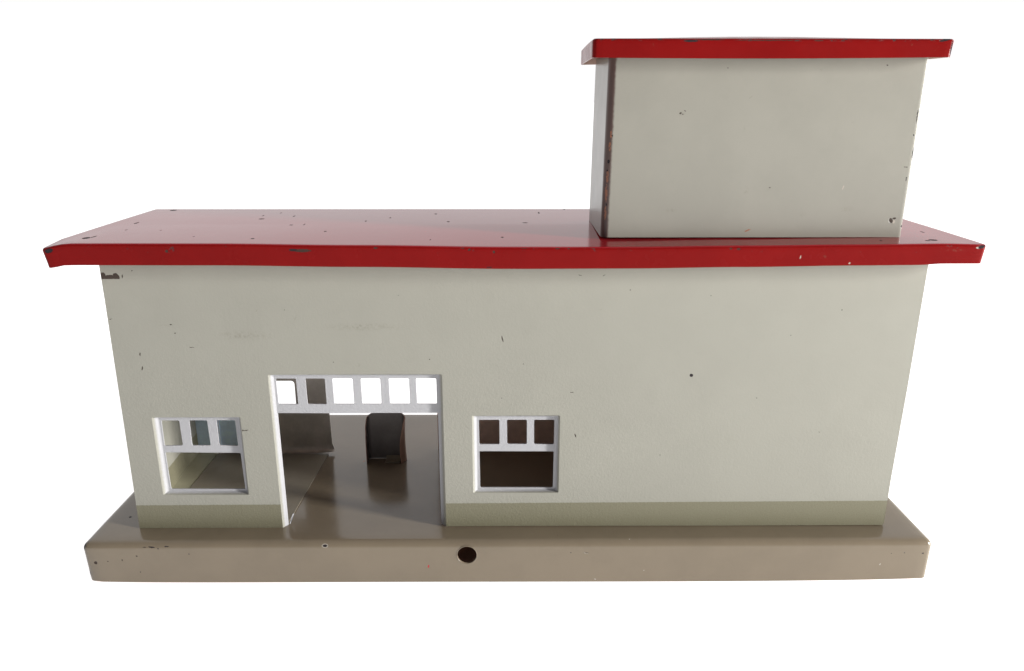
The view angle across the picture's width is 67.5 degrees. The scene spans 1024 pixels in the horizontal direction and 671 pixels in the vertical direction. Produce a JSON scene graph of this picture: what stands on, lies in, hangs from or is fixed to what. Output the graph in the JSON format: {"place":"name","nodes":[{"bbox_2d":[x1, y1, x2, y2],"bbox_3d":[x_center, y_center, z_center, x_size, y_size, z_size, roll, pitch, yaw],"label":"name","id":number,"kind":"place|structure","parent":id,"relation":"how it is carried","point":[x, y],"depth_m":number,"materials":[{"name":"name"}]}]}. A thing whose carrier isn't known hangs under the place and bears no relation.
{"place":"outdoors","nodes":[
{"label":"outdoors","id":0,"kind":"place"},
{"bbox_2d":[0,103,1023,670],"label":"ground","id":1,"kind":"structure","parent":0,"point":[66,481],"depth_m":0.43,"materials":[{"name":"white"}]},
{"bbox_2d":[0,0,1023,103],"label":"sky","id":2,"kind":"structure","parent":0,"point":[52,51],"materials":[{"name":"white"}]},
{"bbox_2d":[43,37,985,581],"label":"toy building","id":3,"kind":"structure","parent":0,"point":[681,347],"depth_m":0.29,"materials":[{"name":"beige metal"}]},
{"bbox_2d":[152,417,248,494],"bbox_3d":[-0.121,0.047,0.300,0.034,0.034,0.002,0,17,0],"label":"window","id":4,"kind":"structure","parent":3,"relation":"in","point":[215,447],"depth_m":0.30,"materials":[{"name":"white metal"}]},
{"bbox_2d":[472,415,559,492],"bbox_3d":[0.002,0.046,0.301,0.034,0.033,0.002,0,17,0],"label":"window","id":5,"kind":"structure","parent":3,"relation":"in","point":[503,445],"depth_m":0.30,"materials":[{"name":"white metal"}]}
]}

